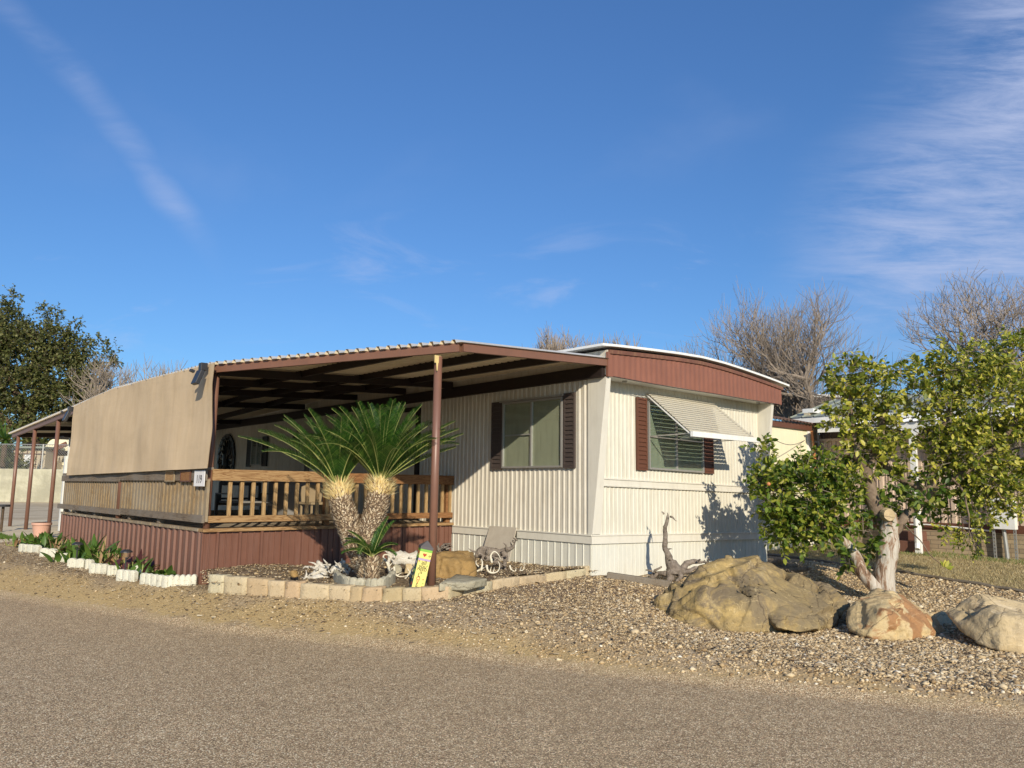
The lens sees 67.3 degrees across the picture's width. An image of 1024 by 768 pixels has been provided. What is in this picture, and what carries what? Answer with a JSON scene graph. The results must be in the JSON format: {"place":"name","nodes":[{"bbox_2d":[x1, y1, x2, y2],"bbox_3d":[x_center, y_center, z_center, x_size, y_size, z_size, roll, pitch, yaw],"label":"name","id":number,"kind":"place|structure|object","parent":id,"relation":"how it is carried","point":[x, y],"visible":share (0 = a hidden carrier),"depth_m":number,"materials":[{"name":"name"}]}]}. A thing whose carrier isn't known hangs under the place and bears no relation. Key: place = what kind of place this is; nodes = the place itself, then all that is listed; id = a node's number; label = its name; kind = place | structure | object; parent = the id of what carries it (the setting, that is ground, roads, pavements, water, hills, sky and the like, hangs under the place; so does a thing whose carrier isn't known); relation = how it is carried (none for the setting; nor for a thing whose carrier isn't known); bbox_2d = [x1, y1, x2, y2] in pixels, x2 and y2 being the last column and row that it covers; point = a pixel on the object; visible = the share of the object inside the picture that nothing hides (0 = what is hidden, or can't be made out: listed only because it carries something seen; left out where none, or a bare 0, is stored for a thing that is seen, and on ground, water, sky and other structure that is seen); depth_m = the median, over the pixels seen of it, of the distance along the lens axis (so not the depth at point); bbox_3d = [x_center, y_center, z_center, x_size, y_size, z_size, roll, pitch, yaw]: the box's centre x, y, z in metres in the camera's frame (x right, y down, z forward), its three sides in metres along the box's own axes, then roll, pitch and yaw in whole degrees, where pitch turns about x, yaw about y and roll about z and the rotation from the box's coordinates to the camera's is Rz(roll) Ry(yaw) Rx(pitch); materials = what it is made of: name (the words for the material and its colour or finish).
{"place":"outdoors","nodes":[
{"label":"outdoors","id":0,"kind":"place"},
{"bbox_2d":[0,502,59,520],"bbox_3d":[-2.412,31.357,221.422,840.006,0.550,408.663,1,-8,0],"label":"dirt yard","id":1,"kind":"structure","parent":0,"point":[38,511],"depth_m":29.18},
{"bbox_2d":[0,419,20,468],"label":"yucca","id":2,"kind":"object","parent":1,"relation":"on","point":[3,436],"visible":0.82,"depth_m":44.76,"materials":[{"name":"green plant"}]},
{"bbox_2d":[0,446,35,468],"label":"shrub","id":3,"kind":"object","parent":1,"relation":"on","point":[9,462],"visible":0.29,"depth_m":45.69,"materials":[{"name":"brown plant"}]},
{"bbox_2d":[0,412,54,454],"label":"shrub","id":4,"kind":"object","parent":1,"relation":"on","point":[41,440],"visible":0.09,"depth_m":58.92,"materials":[{"name":"green plant"}]},
{"bbox_2d":[0,469,62,501],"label":"concrete wall","id":5,"kind":"structure","parent":1,"relation":"on","point":[41,484],"depth_m":41.60,"materials":[{"name":"beige concrete"}]},
{"bbox_2d":[0,444,67,468],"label":"chain link fence","id":6,"kind":"object","parent":5,"relation":"on","point":[43,450],"visible":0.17,"depth_m":41.93,"materials":[{"name":"metal"}]},
{"bbox_2d":[13,446,64,468],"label":"cottage","id":7,"kind":"structure","parent":1,"relation":"on","point":[50,453],"depth_m":49.85,"materials":[{"name":"beige"}]},
{"bbox_2d":[46,439,68,467],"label":"gabled house","id":8,"kind":"structure","parent":1,"relation":"on","point":[65,442],"depth_m":51.71,"materials":[{"name":"yellow"}]},
{"bbox_2d":[60,352,166,405],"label":"bare tree","id":9,"kind":"object","parent":1,"relation":"on","point":[98,388],"visible":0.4,"depth_m":50.28,"materials":[{"name":"grey plant"}]},
{"bbox_2d":[138,359,186,380],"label":"bare tree","id":10,"kind":"object","parent":1,"relation":"on","point":[162,369],"visible":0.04,"depth_m":61.27,"materials":[{"name":"grey plant"}]},
{"bbox_2d":[532,322,642,350],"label":"bare tree","id":11,"kind":"object","parent":1,"relation":"on","point":[552,346],"visible":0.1,"depth_m":41.88,"materials":[{"name":"brown plant"}]},
{"bbox_2d":[0,283,123,445],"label":"live oak","id":12,"kind":"object","parent":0,"point":[61,354],"visible":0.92,"depth_m":59.84,"materials":[{"name":"green plant"}]},
{"bbox_2d":[51,436,74,530],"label":"storage shed","id":13,"kind":"structure","parent":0,"point":[65,463],"depth_m":17.87,"materials":[{"name":"beige metal"}]},
{"bbox_2d":[267,482,322,514],"bbox_3d":[-4.131,2.182,14.749,0.840,0.700,0.840,8,-10,-42],"label":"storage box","id":14,"kind":"object","parent":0,"point":[291,498],"visible":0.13,"depth_m":14.38,"materials":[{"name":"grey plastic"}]},
{"bbox_2d":[0,588,1023,767],"bbox_3d":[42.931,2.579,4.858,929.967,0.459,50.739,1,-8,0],"label":"road","id":15,"kind":"structure","parent":0,"point":[85,684],"depth_m":5.60,"materials":[{"name":"grey asphalt"}]},
{"bbox_2d":[0,540,1023,708],"bbox_3d":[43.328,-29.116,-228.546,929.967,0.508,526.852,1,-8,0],"label":"ground","id":16,"kind":"structure","parent":0,"point":[74,593],"depth_m":8.30,"materials":[{"name":"brown gravel"}]},
{"bbox_2d":[0,520,59,541],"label":"concrete slab","id":17,"kind":"structure","parent":16,"relation":"on","point":[17,528],"depth_m":18.41,"materials":[{"name":"grey concrete"}]},
{"bbox_2d":[31,522,51,536],"bbox_3d":[-9.569,2.970,15.627,0.370,0.310,0.370,1,-8,0],"label":"plant pot","id":18,"kind":"object","parent":17,"relation":"on","point":[39,527],"visible":0.77,"depth_m":15.51,"materials":[{"name":"orange ceramic"}]},
{"bbox_2d":[2,531,65,546],"bbox_3d":[-9.282,2.947,14.578,1.233,0.307,0.809,1,-8,0],"label":"canna plant","id":19,"kind":"object","parent":16,"relation":"on","point":[15,541],"visible":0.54,"depth_m":14.51,"materials":[{"name":"green plant"}]},
{"bbox_2d":[26,544,41,552],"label":"concrete edger","id":20,"kind":"object","parent":16,"relation":"on","point":[30,548],"visible":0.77,"depth_m":13.69,"materials":[{"name":"white concrete"}]},
{"bbox_2d":[20,532,54,544],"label":"canna plant","id":21,"kind":"object","parent":16,"relation":"on","point":[35,540],"visible":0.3,"depth_m":14.47,"materials":[{"name":"green plant"}]},
{"bbox_2d":[7,532,78,548],"bbox_3d":[-8.734,2.948,14.356,1.280,0.351,0.933,1,-8,0],"label":"canna plant","id":22,"kind":"object","parent":16,"relation":"on","point":[44,542],"visible":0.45,"depth_m":14.28,"materials":[{"name":"green plant"}]},
{"bbox_2d":[40,544,98,561],"bbox_3d":[-7.086,2.755,12.555,0.913,0.341,0.814,-3,-8,23],"label":"canna plant","id":23,"kind":"object","parent":16,"relation":"on","point":[57,558],"visible":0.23,"depth_m":12.39,"materials":[{"name":"green plant"}]},
{"bbox_2d":[67,558,84,567],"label":"concrete edger","id":24,"kind":"object","parent":16,"relation":"on","point":[76,563],"visible":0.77,"depth_m":11.71,"materials":[{"name":"white concrete"}]},
{"bbox_2d":[54,532,120,562],"bbox_3d":[-6.634,2.643,12.442,1.237,0.546,0.724,7,-10,-40],"label":"canna plant","id":25,"kind":"object","parent":16,"relation":"on","point":[93,548],"visible":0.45,"depth_m":12.29,"materials":[{"name":"green plant"}]},
{"bbox_2d":[89,563,108,573],"bbox_3d":[-6.054,2.721,11.270,0.307,0.186,0.072,-1,-8,15],"label":"concrete edger","id":26,"kind":"object","parent":16,"relation":"on","point":[99,568],"visible":0.71,"depth_m":11.24,"materials":[{"name":"white concrete"}]},
{"bbox_2d":[81,542,120,564],"bbox_3d":[-6.335,2.669,12.000,0.754,0.406,0.646,1,-8,0],"label":"canna plant","id":27,"kind":"object","parent":16,"relation":"on","point":[87,552],"visible":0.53,"depth_m":11.94,"materials":[{"name":"green plant"}]},
{"bbox_2d":[102,552,135,569],"bbox_3d":[-5.869,2.695,11.780,0.476,0.350,1.011,-4,-9,31],"label":"canna plant","id":28,"kind":"object","parent":16,"relation":"on","point":[110,559],"visible":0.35,"depth_m":11.61,"materials":[{"name":"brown plant"}]},
{"bbox_2d":[92,549,156,570],"bbox_3d":[-5.638,2.609,11.262,0.932,0.399,0.586,3,-8,-17],"label":"canna plant","id":29,"kind":"object","parent":16,"relation":"on","point":[130,559],"visible":0.38,"depth_m":11.28,"materials":[{"name":"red plant"}]},
{"bbox_2d":[116,569,138,581],"bbox_3d":[-5.256,2.626,10.489,0.368,0.186,0.072,-3,-9,26],"label":"concrete edger","id":30,"kind":"object","parent":16,"relation":"on","point":[128,575],"visible":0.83,"depth_m":10.45,"materials":[{"name":"white concrete"}]},
{"bbox_2d":[113,557,157,572],"bbox_3d":[-5.276,2.623,11.063,0.725,0.326,0.511,-2,-8,20],"label":"canna plant","id":31,"kind":"object","parent":16,"relation":"on","point":[142,567],"visible":0.61,"depth_m":11.00,"materials":[{"name":"green plant"}]},
{"bbox_2d":[139,573,168,587],"bbox_3d":[-4.700,2.594,10.118,0.583,0.185,0.072,-4,-9,31],"label":"concrete edger","id":32,"kind":"object","parent":16,"relation":"on","point":[151,579],"visible":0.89,"depth_m":10.08,"materials":[{"name":"white concrete"}]},
{"bbox_2d":[138,565,172,578],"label":"canna plant","id":33,"kind":"object","parent":16,"relation":"on","point":[165,571],"visible":0.38,"depth_m":10.57,"materials":[{"name":"green plant"}]},
{"bbox_2d":[168,574,197,586],"bbox_3d":[-4.294,2.575,10.021,0.352,0.189,0.072,2,-8,-10],"label":"concrete edger","id":34,"kind":"object","parent":16,"relation":"on","point":[188,579],"visible":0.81,"depth_m":9.99,"materials":[{"name":"white concrete"}]},
{"bbox_2d":[208,574,231,593],"bbox_3d":[-3.620,2.492,9.533,0.265,0.268,0.148,-3,-9,26],"label":"edging stone","id":35,"kind":"object","parent":16,"relation":"on","point":[216,587],"visible":0.66,"depth_m":9.47,"materials":[{"name":"stone"}]},
{"bbox_2d":[223,575,254,594],"bbox_3d":[-3.330,2.470,9.383,0.397,0.262,0.150,-3,-9,27],"label":"edging stone","id":36,"kind":"object","parent":16,"relation":"on","point":[231,582],"visible":0.67,"depth_m":9.33,"materials":[{"name":"stone"}]},
{"bbox_2d":[57,467,453,584],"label":"deck","id":37,"kind":"structure","parent":16,"relation":"on","point":[160,521],"depth_m":11.38,"materials":[{"name":"brown wood"}]},
{"bbox_2d":[180,470,191,481],"bbox_3d":[-4.546,1.283,10.709,0.016,0.155,0.385,8,-10,-42],"label":"wooden plaque","id":38,"kind":"object","parent":37,"relation":"attached to","point":[185,476],"visible":1,"depth_m":10.69,"materials":[{"name":"brown wood"}]},
{"bbox_2d":[194,470,204,485],"bbox_3d":[-4.188,1.265,10.300,0.011,0.210,0.370,8,-10,-42],"label":"house number sign","id":39,"kind":"object","parent":37,"relation":"attached to","point":[199,478],"visible":1,"depth_m":10.29,"materials":[{"name":"white plastic"}]},
{"bbox_2d":[214,482,277,515],"bbox_3d":[-4.873,2.119,14.104,0.905,0.632,0.650,8,-10,-42],"label":"patio bench","id":40,"kind":"object","parent":37,"relation":"on","point":[218,499],"visible":0.54,"depth_m":14.09,"materials":[{"name":"black metal"}]},
{"bbox_2d":[299,485,331,520],"bbox_3d":[-3.305,2.011,13.024,0.440,0.600,0.430,8,-10,-42],"label":"wooden chair","id":41,"kind":"object","parent":37,"relation":"on","point":[312,491],"visible":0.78,"depth_m":13.10,"materials":[{"name":"beige wood"}]},
{"bbox_2d":[247,577,274,595],"bbox_3d":[-3.019,2.453,9.236,0.315,0.255,0.151,-3,-8,22],"label":"edging stone","id":42,"kind":"object","parent":16,"relation":"on","point":[255,586],"visible":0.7,"depth_m":9.18,"materials":[{"name":"stone"}]},
{"bbox_2d":[267,580,288,596],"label":"edging stone","id":43,"kind":"object","parent":16,"relation":"on","point":[277,589],"visible":0.7,"depth_m":9.07,"materials":[{"name":"stone"}]},
{"bbox_2d":[284,580,306,597],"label":"edging stone","id":44,"kind":"object","parent":16,"relation":"on","point":[292,590],"visible":0.76,"depth_m":8.99,"materials":[{"name":"stone"}]},
{"bbox_2d":[300,582,331,599],"bbox_3d":[-2.263,2.426,8.944,0.404,0.216,0.151,-2,-8,22],"label":"edging stone","id":45,"kind":"object","parent":16,"relation":"on","point":[313,591],"visible":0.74,"depth_m":8.89,"materials":[{"name":"stone"}]},
{"bbox_2d":[329,584,355,600],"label":"edging stone","id":46,"kind":"object","parent":16,"relation":"on","point":[337,591],"visible":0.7,"depth_m":8.76,"materials":[{"name":"stone"}]},
{"bbox_2d":[349,585,366,601],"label":"edging stone","id":47,"kind":"object","parent":16,"relation":"on","point":[356,593],"visible":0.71,"depth_m":8.68,"materials":[{"name":"stone"}]},
{"bbox_2d":[361,585,386,601],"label":"edging stone","id":48,"kind":"object","parent":16,"relation":"on","point":[369,593],"visible":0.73,"depth_m":8.62,"materials":[{"name":"stone"}]},
{"bbox_2d":[382,586,405,601],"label":"edging stone","id":49,"kind":"object","parent":16,"relation":"on","point":[392,594],"visible":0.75,"depth_m":8.56,"materials":[{"name":"stone"}]},
{"bbox_2d":[200,557,596,590],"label":"bark mulch","id":50,"kind":"object","parent":16,"relation":"on","point":[487,576],"visible":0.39,"depth_m":10.23,"materials":[{"name":"brown gravel"}]},
{"bbox_2d":[300,559,330,579],"bbox_3d":[-2.490,2.360,9.761,0.420,0.302,0.350,1,-8,0],"label":"driftwood","id":51,"kind":"object","parent":50,"relation":"on","point":[319,567],"visible":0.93,"depth_m":9.74,"materials":[{"name":"white wood"}]},
{"bbox_2d":[320,558,350,575],"bbox_3d":[-2.182,2.309,9.663,0.307,0.227,0.343,-5,-10,38],"label":"driftwood","id":52,"kind":"object","parent":50,"relation":"on","point":[340,565],"visible":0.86,"depth_m":9.65,"materials":[{"name":"white wood"}]},
{"bbox_2d":[333,569,345,583],"bbox_3d":[-2.104,2.371,9.349,0.085,0.176,0.821,4,-8,-21],"label":"ring edger","id":53,"kind":"object","parent":50,"relation":"on","point":[338,577],"visible":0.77,"depth_m":9.22,"materials":[{"name":"concrete"}]},
{"bbox_2d":[238,398,463,578],"bbox_3d":[-1.942,1.276,9.312,2.707,2.222,2.058,1,-8,0],"label":"sago palm","id":54,"kind":"object","parent":50,"relation":"on","point":[377,451],"visible":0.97,"depth_m":9.11,"materials":[{"name":"green plant"}]},
{"bbox_2d":[343,576,365,584],"bbox_3d":[-1.829,2.320,8.892,0.309,0.173,0.085,-4,-9,31],"label":"ring edger","id":55,"kind":"object","parent":50,"relation":"on","point":[353,580],"visible":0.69,"depth_m":8.85,"materials":[{"name":"concrete"}]},
{"bbox_2d":[365,578,385,586],"bbox_3d":[-1.567,2.301,8.773,0.238,0.185,0.085,-2,-8,20],"label":"ring edger","id":56,"kind":"object","parent":50,"relation":"on","point":[373,582],"visible":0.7,"depth_m":8.74,"materials":[{"name":"concrete"}]},
{"bbox_2d":[381,571,395,586],"bbox_3d":[-1.446,2.317,9.046,0.085,0.190,0.644,0,-8,4],"label":"ring edger","id":57,"kind":"object","parent":50,"relation":"on","point":[390,578],"visible":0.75,"depth_m":8.98,"materials":[{"name":"concrete"}]},
{"bbox_2d":[384,550,417,570],"bbox_3d":[-1.354,2.256,9.894,0.601,0.332,0.260,1,-8,0],"label":"driftwood","id":58,"kind":"object","parent":50,"relation":"on","point":[402,558],"visible":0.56,"depth_m":9.87,"materials":[{"name":"beige wood"}]},
{"bbox_2d":[409,540,433,586],"bbox_3d":[-1.034,2.075,8.772,0.243,0.574,0.164,3,-8,-16],"label":"painted post","id":59,"kind":"object","parent":50,"relation":"on","point":[422,563],"visible":0.99,"depth_m":8.71,"materials":[{"name":"yellow paint"}]},
{"bbox_2d":[436,550,476,578],"bbox_3d":[-0.734,2.305,9.823,0.588,0.350,0.790,1,-8,0],"label":"rock","id":60,"kind":"object","parent":50,"relation":"on","point":[449,564],"visible":0.73,"depth_m":9.53,"materials":[{"name":"brown stone"}]},
{"bbox_2d":[439,574,486,590],"bbox_3d":[-0.533,2.300,8.862,0.424,0.114,0.910,0,-8,8],"label":"flagstone","id":61,"kind":"object","parent":50,"relation":"on","point":[458,582],"visible":0.98,"depth_m":8.75,"materials":[{"name":"beige stone"}]},
{"bbox_2d":[468,537,517,569],"bbox_3d":[-0.258,2.332,10.504,0.673,0.476,0.314,1,-8,0],"label":"driftwood","id":62,"kind":"object","parent":50,"relation":"on","point":[483,553],"visible":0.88,"depth_m":10.51,"materials":[{"name":"grey wood"}]},
{"bbox_2d":[480,526,516,561],"bbox_3d":[-0.212,2.488,11.939,0.168,0.535,0.665,8,-10,-42],"label":"plywood sheet","id":63,"kind":"object","parent":50,"relation":"on","point":[497,537],"visible":0.71,"depth_m":11.95,"materials":[{"name":"beige wood"}]},
{"bbox_2d":[402,587,421,600],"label":"edging stone","id":64,"kind":"object","parent":16,"relation":"on","point":[410,593],"visible":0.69,"depth_m":8.50,"materials":[{"name":"stone"}]},
{"bbox_2d":[421,585,448,600],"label":"edging stone","id":65,"kind":"object","parent":16,"relation":"on","point":[430,592],"visible":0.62,"depth_m":8.48,"materials":[{"name":"stone"}]},
{"bbox_2d":[211,343,789,575],"bbox_3d":[-2.980,2.241,18.837,5.240,3.731,19.175,8,-10,-42],"label":"mobile home","id":66,"kind":"object","parent":16,"relation":"on","point":[600,475],"visible":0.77,"depth_m":12.04,"materials":[{"name":"beige metal"}]},
{"bbox_2d":[216,434,234,485],"bbox_3d":[-7.501,1.980,20.113,0.135,1.340,1.110,7,-10,-39],"label":"wall ornament","id":67,"kind":"object","parent":66,"relation":"attached to","point":[228,448],"depth_m":20.06,"materials":[{"name":"black metal"}]},
{"bbox_2d":[250,437,262,464],"bbox_3d":[-6.241,1.653,18.814,0.049,0.670,0.600,8,-10,-42],"label":"window","id":68,"kind":"structure","parent":66,"relation":"in","point":[256,447],"depth_m":18.81,"materials":[{"name":"glass"}]},
{"bbox_2d":[8,339,608,585],"bbox_3d":[-5.985,1.663,15.386,4.260,3.120,17.046,8,-10,-42],"label":"patio cover","id":69,"kind":"object","parent":66,"relation":"attached to","point":[243,390],"visible":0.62,"depth_m":11.51,"materials":[{"name":"brown metal"}]},
{"bbox_2d":[67,363,214,474],"bbox_3d":[-6.372,0.738,12.729,0.056,1.511,7.180,8,-10,-42],"label":"shade screen","id":70,"kind":"object","parent":69,"relation":"attached to","point":[161,423],"visible":0.98,"depth_m":11.98,"materials":[{"name":"beige fabric"}]},
{"bbox_2d":[189,362,207,384],"bbox_3d":[-4.180,-0.137,10.229,0.218,0.301,0.170,8,-10,-42],"label":"floodlight","id":71,"kind":"object","parent":70,"relation":"attached to","point":[199,373],"visible":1,"depth_m":10.20,"materials":[{"name":"plastic"}]},
{"bbox_2d":[388,412,415,512],"bbox_3d":[-2.050,1.500,14.215,0.082,1.940,0.840,8,-10,-42],"label":"door","id":72,"kind":"structure","parent":66,"relation":"in","point":[410,470],"depth_m":14.09,"materials":[{"name":"beige"}]},
{"bbox_2d":[501,397,562,467],"bbox_3d":[0.301,0.761,11.755,0.049,1.037,1.314,8,-10,-42],"label":"window","id":73,"kind":"structure","parent":66,"relation":"in","point":[532,430],"depth_m":11.74,"materials":[{"name":"glass"}]},
{"bbox_2d":[647,401,704,472],"bbox_3d":[2.612,0.862,12.215,1.460,1.065,0.049,8,-10,-42],"label":"window","id":74,"kind":"structure","parent":66,"relation":"in","point":[669,452],"depth_m":12.13,"materials":[{"name":"glass"}]},
{"bbox_2d":[491,576,519,589],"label":"edging stone","id":75,"kind":"object","parent":16,"relation":"on","point":[499,582],"visible":0.5,"depth_m":9.44,"materials":[{"name":"stone"}]},
{"bbox_2d":[518,573,546,584],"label":"edging stone","id":76,"kind":"object","parent":16,"relation":"on","point":[531,579],"visible":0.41,"depth_m":9.86,"materials":[{"name":"stone"}]},
{"bbox_2d":[542,570,565,581],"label":"edging stone","id":77,"kind":"object","parent":16,"relation":"on","point":[556,575],"visible":0.52,"depth_m":10.22,"materials":[{"name":"stone"}]},
{"bbox_2d":[561,568,585,577],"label":"edging stone","id":78,"kind":"object","parent":16,"relation":"on","point":[571,573],"visible":0.54,"depth_m":10.46,"materials":[{"name":"stone"}]},
{"bbox_2d":[607,572,671,586],"bbox_3d":[1.706,2.630,10.325,0.868,0.168,0.100,-2,-8,18],"label":"landscape timber","id":79,"kind":"object","parent":16,"relation":"on","point":[641,579],"visible":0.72,"depth_m":10.28,"materials":[{"name":"grey wood"}]},
{"bbox_2d":[646,512,709,581],"bbox_3d":[2.350,2.312,10.924,0.920,0.980,0.324,1,-8,0],"label":"driftwood","id":80,"kind":"object","parent":16,"relation":"on","point":[673,567],"visible":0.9,"depth_m":10.88,"materials":[{"name":"grey wood"}]},
{"bbox_2d":[652,555,849,632],"bbox_3d":[2.883,2.426,8.968,2.456,0.793,1.780,1,-8,0],"label":"boulder","id":81,"kind":"object","parent":16,"relation":"on","point":[755,593],"visible":0.94,"depth_m":8.60,"materials":[{"name":"stone"}]},
{"bbox_2d":[769,558,808,572],"bbox_3d":[4.268,2.853,12.008,0.745,0.240,0.390,1,-8,0],"label":"rock","id":82,"kind":"object","parent":16,"relation":"on","point":[788,567],"visible":0.75,"depth_m":12.03,"materials":[{"name":"grey stone"}]},
{"bbox_2d":[740,324,1023,592],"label":"citrus tree","id":83,"kind":"object","parent":16,"relation":"on","point":[812,517],"visible":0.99,"depth_m":11.03,"materials":[{"name":"green plant"}]},
{"bbox_2d":[767,553,1023,592],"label":"lawn edging","id":84,"kind":"object","parent":16,"relation":"on","point":[941,577],"visible":0.66,"depth_m":12.34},
{"bbox_2d":[846,588,945,640],"bbox_3d":[4.306,2.523,8.508,1.527,0.470,0.733,7,-10,-38],"label":"boulder","id":85,"kind":"object","parent":16,"relation":"on","point":[879,614],"visible":0.99,"depth_m":8.20,"materials":[{"name":"beige stone"}]},
{"bbox_2d":[933,611,951,624],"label":"rock","id":86,"kind":"object","parent":16,"relation":"on","point":[942,617],"visible":0.29,"depth_m":8.98,"materials":[{"name":"grey stone"}]},
{"bbox_2d":[946,593,1023,653],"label":"boulder","id":87,"kind":"object","parent":16,"relation":"on","point":[991,622],"visible":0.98,"depth_m":7.73,"materials":[{"name":"beige stone"}]},
{"bbox_2d":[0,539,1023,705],"bbox_3d":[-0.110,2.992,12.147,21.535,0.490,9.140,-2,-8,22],"label":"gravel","id":88,"kind":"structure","parent":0,"point":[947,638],"depth_m":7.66,"materials":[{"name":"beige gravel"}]},
{"bbox_2d":[0,0,1023,445],"label":"sky","id":89,"kind":"structure","parent":0,"point":[195,182],"materials":[{"name":"blue"}]},
{"bbox_2d":[767,544,1023,589],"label":"lawn","id":90,"kind":"structure","parent":0,"point":[961,566],"depth_m":14.17,"materials":[{"name":"plant"}]},
{"bbox_2d":[664,275,903,444],"bbox_3d":[8.780,0.586,29.030,10.337,9.511,8.940,1,-8,0],"label":"bare tree","id":91,"kind":"object","parent":90,"relation":"on","point":[776,362],"visible":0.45,"depth_m":27.72,"materials":[{"name":"grey plant"}]},
{"bbox_2d":[765,416,815,549],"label":"cream shed","id":92,"kind":"structure","parent":90,"relation":"on","point":[785,433],"depth_m":17.86,"materials":[{"name":"yellow"}]},
{"bbox_2d":[802,408,821,544],"bbox_3d":[7.405,2.300,18.762,0.521,3.372,0.270,8,-10,-42],"label":"lap sided annex","id":93,"kind":"object","parent":90,"relation":"on","point":[810,411],"visible":0.14,"depth_m":18.84,"materials":[{"name":"beige"}]},
{"bbox_2d":[790,387,1023,559],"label":"neighbour home","id":94,"kind":"object","parent":90,"relation":"on","point":[932,533],"visible":0.16,"depth_m":16.61,"materials":[{"name":"beige"}]},
{"bbox_2d":[818,412,1013,553],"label":"porch roof","id":95,"kind":"structure","parent":94,"relation":"attached to","point":[916,521],"depth_m":16.36,"materials":[{"name":"white"}]},
{"bbox_2d":[899,530,929,552],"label":"steps","id":96,"kind":"structure","parent":90,"relation":"on","point":[906,540],"depth_m":16.44,"materials":[{"name":"red brick"}]},
{"bbox_2d":[806,545,1023,564],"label":"green grass","id":97,"kind":"structure","parent":90,"relation":"on","point":[987,558],"depth_m":15.57,"materials":[{"name":"green plant"}]},
{"bbox_2d":[878,260,1023,410],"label":"bare tree","id":98,"kind":"object","parent":90,"relation":"on","point":[978,330],"visible":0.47,"depth_m":21.46,"materials":[{"name":"grey plant"}]},
{"bbox_2d":[990,498,1018,559],"bbox_3d":[9.890,2.966,15.437,0.180,1.382,0.430,8,-10,-42],"label":"meter box","id":99,"kind":"object","parent":90,"relation":"on","point":[1013,524],"visible":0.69,"depth_m":15.37,"materials":[{"name":"metal"}]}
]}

